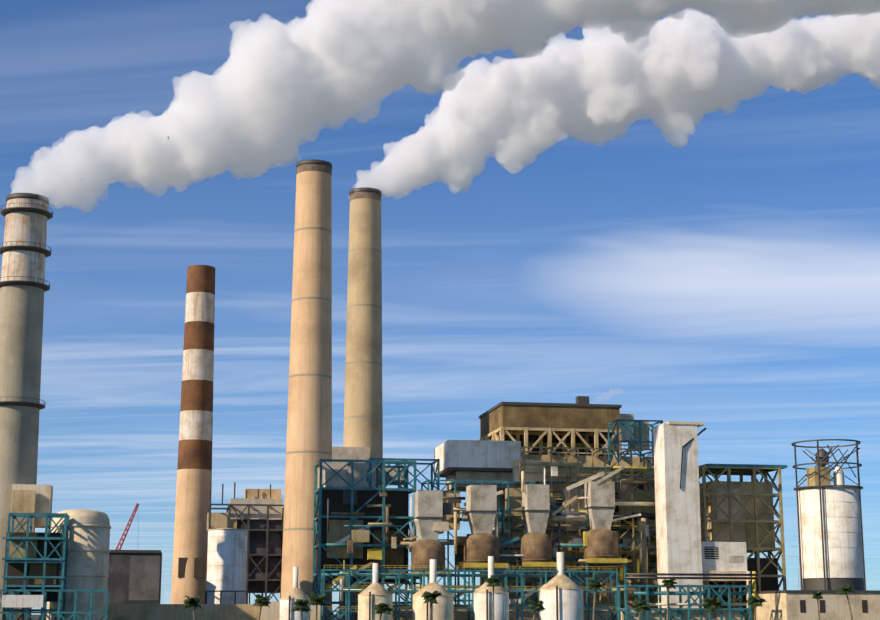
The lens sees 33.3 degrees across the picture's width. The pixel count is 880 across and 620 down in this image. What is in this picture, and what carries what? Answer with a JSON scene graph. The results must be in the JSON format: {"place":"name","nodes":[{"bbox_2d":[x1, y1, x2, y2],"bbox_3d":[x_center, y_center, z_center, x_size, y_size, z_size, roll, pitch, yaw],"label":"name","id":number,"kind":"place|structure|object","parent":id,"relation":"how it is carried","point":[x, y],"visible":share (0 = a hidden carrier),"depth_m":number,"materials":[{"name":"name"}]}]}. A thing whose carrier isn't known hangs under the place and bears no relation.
{"place":"outdoors","nodes":[
{"label":"outdoors","id":0,"kind":"place"},
{"bbox_2d":[10,484,110,619],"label":"scrubber tower","id":1,"kind":"structure","parent":0,"point":[88,550],"depth_m":384.59,"materials":[{"name":"beige metal"}]},
{"bbox_2d":[107,550,161,603],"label":"dark building","id":2,"kind":"structure","parent":0,"point":[134,577],"depth_m":421.84,"materials":[{"name":"grey concrete"}]},
{"bbox_2d":[31,615,337,619],"bbox_3d":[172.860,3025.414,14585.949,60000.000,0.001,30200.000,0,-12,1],"label":"ground","id":3,"kind":"structure","parent":0,"point":[35,617],"depth_m":3359.50,"materials":[{"name":"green plant"}]},
{"bbox_2d":[0,193,52,619],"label":"chimney","id":4,"kind":"object","parent":3,"relation":"on","point":[25,253],"visible":0.92,"depth_m":400.70,"materials":[{"name":"grey concrete"}]},
{"bbox_2d":[0,513,108,619],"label":"steel scaffold structure","id":5,"kind":"object","parent":3,"relation":"on","point":[32,569],"visible":1,"depth_m":372.43,"materials":[{"name":"teal metal"}]},
{"bbox_2d":[115,503,138,549],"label":"crane boom","id":6,"kind":"object","parent":3,"relation":"on","point":[129,525],"visible":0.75,"depth_m":632.88,"materials":[{"name":"red metal"}]},
{"bbox_2d":[183,596,201,619],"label":"palm","id":7,"kind":"object","parent":3,"relation":"on","point":[191,603],"visible":1,"depth_m":277.04,"materials":[{"name":"green plant"}]},
{"bbox_2d":[171,265,214,603],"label":"striped chimney","id":8,"kind":"object","parent":3,"relation":"on","point":[194,472],"visible":0.81,"depth_m":500.77,"materials":[{"name":"concrete"}]},
{"bbox_2d":[178,558,204,577],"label":"windows","id":9,"kind":"structure","parent":8,"relation":"attached to","point":[198,567],"depth_m":489.93,"materials":[{"name":"brown"}]},
{"bbox_2d":[205,528,249,603],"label":"white tank","id":10,"kind":"object","parent":3,"relation":"on","point":[226,580],"visible":0.88,"depth_m":432.96,"materials":[{"name":"metal"}]},
{"bbox_2d":[205,482,283,603],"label":"industrial building","id":11,"kind":"structure","parent":3,"relation":"on","point":[258,514],"depth_m":466.31,"materials":[{"name":"grey metal"}]},
{"bbox_2d":[253,594,270,619],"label":"palm","id":12,"kind":"object","parent":3,"relation":"on","point":[260,600],"visible":1,"depth_m":304.10,"materials":[{"name":"green plant"}]},
{"bbox_2d":[291,599,310,619],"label":"palm","id":13,"kind":"object","parent":3,"relation":"on","point":[302,606],"visible":1,"depth_m":280.68,"materials":[{"name":"green plant"}]},
{"bbox_2d":[281,159,331,619],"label":"tall chimney","id":14,"kind":"object","parent":3,"relation":"on","point":[309,433],"visible":0.92,"depth_m":471.45,"materials":[{"name":"concrete"}]},
{"bbox_2d":[308,592,327,619],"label":"palm","id":15,"kind":"object","parent":3,"relation":"on","point":[316,599],"visible":1,"depth_m":289.49,"materials":[{"name":"green plant"}]},
{"bbox_2d":[108,599,610,619],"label":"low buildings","id":16,"kind":"structure","parent":3,"relation":"on","point":[178,612],"depth_m":417.35,"materials":[{"name":"beige paint"}]},
{"bbox_2d":[338,187,382,619],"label":"chimney","id":17,"kind":"object","parent":3,"relation":"on","point":[363,418],"visible":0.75,"depth_m":507.94,"materials":[{"name":"concrete"}]},
{"bbox_2d":[312,458,439,619],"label":"steel frame structure","id":18,"kind":"object","parent":3,"relation":"on","point":[396,499],"visible":0.6,"depth_m":449.81,"materials":[{"name":"metal"}]},
{"bbox_2d":[317,447,408,488],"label":"grey flue ducts","id":19,"kind":"object","parent":18,"relation":"on","point":[356,453],"visible":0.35,"depth_m":459.84,"materials":[{"name":"metal"}]},
{"bbox_2d":[372,603,393,619],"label":"palm","id":20,"kind":"object","parent":3,"relation":"on","point":[381,608],"visible":1,"depth_m":278.08,"materials":[{"name":"green plant"}]},
{"bbox_2d":[279,552,583,619],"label":"storage silos","id":21,"kind":"object","parent":3,"relation":"on","point":[560,595],"visible":0.85,"depth_m":414.96,"materials":[{"name":"beige paint"}]},
{"bbox_2d":[421,591,442,619],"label":"palm","id":22,"kind":"object","parent":3,"relation":"on","point":[428,596],"visible":1,"depth_m":288.56,"materials":[{"name":"green plant"}]},
{"bbox_2d":[320,565,617,619],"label":"steel pipe rack","id":23,"kind":"object","parent":3,"relation":"on","point":[348,574],"visible":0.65,"depth_m":421.44,"materials":[{"name":"teal metal"}]},
{"bbox_2d":[486,575,500,619],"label":"palm","id":24,"kind":"object","parent":3,"relation":"on","point":[492,581],"visible":1,"depth_m":296.48,"materials":[{"name":"green plant"}]},
{"bbox_2d":[405,481,627,619],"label":"hoppers","id":25,"kind":"object","parent":3,"relation":"on","point":[481,542],"visible":0.75,"depth_m":440.90,"materials":[{"name":"white-grey painted steel"},{"name":"brown rusty steel"},{"name":"dark steel"}]},
{"bbox_2d":[527,600,545,619],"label":"palm","id":26,"kind":"object","parent":3,"relation":"on","point":[534,606],"visible":1,"depth_m":295.24,"materials":[{"name":"green plant"}]},
{"bbox_2d":[418,419,662,607],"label":"steel framework","id":27,"kind":"object","parent":3,"relation":"on","point":[513,496],"visible":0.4,"depth_m":464.72,"materials":[{"name":"green metal"}]},
{"bbox_2d":[326,461,656,607],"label":"pipework","id":28,"kind":"object","parent":27,"relation":"attached to","point":[362,534],"visible":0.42,"depth_m":447.57,"materials":[{"name":"beige paint"}]},
{"bbox_2d":[587,580,603,619],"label":"palm","id":29,"kind":"object","parent":3,"relation":"on","point":[595,586],"visible":1,"depth_m":280.29,"materials":[{"name":"green plant"}]},
{"bbox_2d":[631,600,651,619],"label":"palm","id":30,"kind":"object","parent":3,"relation":"on","point":[642,605],"visible":1,"depth_m":314.68,"materials":[{"name":"green plant"}]},
{"bbox_2d":[661,578,676,619],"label":"palm","id":31,"kind":"object","parent":3,"relation":"on","point":[668,584],"visible":1,"depth_m":310.93,"materials":[{"name":"green plant"}]},
{"bbox_2d":[616,571,757,619],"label":"pipe rack","id":32,"kind":"object","parent":3,"relation":"on","point":[680,613],"visible":0.83,"depth_m":423.63,"materials":[{"name":"teal metal"}]},
{"bbox_2d":[702,597,722,619],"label":"palm","id":33,"kind":"object","parent":3,"relation":"on","point":[712,604],"visible":1,"depth_m":275.19,"materials":[{"name":"green plant"}]},
{"bbox_2d":[699,464,787,619],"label":"industrial building","id":34,"kind":"structure","parent":3,"relation":"on","point":[736,511],"depth_m":461.80,"materials":[{"name":"brown metal"}]},
{"bbox_2d":[747,595,766,619],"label":"palm","id":35,"kind":"object","parent":3,"relation":"on","point":[756,601],"visible":1,"depth_m":308.57,"materials":[{"name":"green plant"}]},
{"bbox_2d":[788,546,800,589],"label":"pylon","id":36,"kind":"object","parent":3,"relation":"on","point":[798,568],"visible":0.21,"depth_m":1473.48,"materials":[{"name":"grey metal"}]},
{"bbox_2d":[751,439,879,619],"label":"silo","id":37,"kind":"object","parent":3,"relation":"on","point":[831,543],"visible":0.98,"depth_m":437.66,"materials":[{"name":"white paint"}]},
{"bbox_2d":[811,591,823,619],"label":"palm","id":38,"kind":"object","parent":3,"relation":"on","point":[817,595],"visible":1,"depth_m":324.01,"materials":[{"name":"green plant"}]},
{"bbox_2d":[836,584,855,619],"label":"palm","id":39,"kind":"object","parent":3,"relation":"on","point":[844,589],"visible":1,"depth_m":301.99,"materials":[{"name":"green plant"}]},
{"bbox_2d":[0,0,879,614],"label":"sky","id":40,"kind":"structure","parent":0,"point":[665,210],"materials":[{"name":"blue"}]},
{"bbox_2d":[434,396,657,619],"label":"boiler house","id":41,"kind":"structure","parent":0,"point":[508,430],"depth_m":482.89,"materials":[{"name":"brown metal"}]},
{"bbox_2d":[653,421,750,607],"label":"concrete tower","id":42,"kind":"structure","parent":0,"point":[682,547],"depth_m":444.66,"materials":[{"name":"paint"}]}
]}

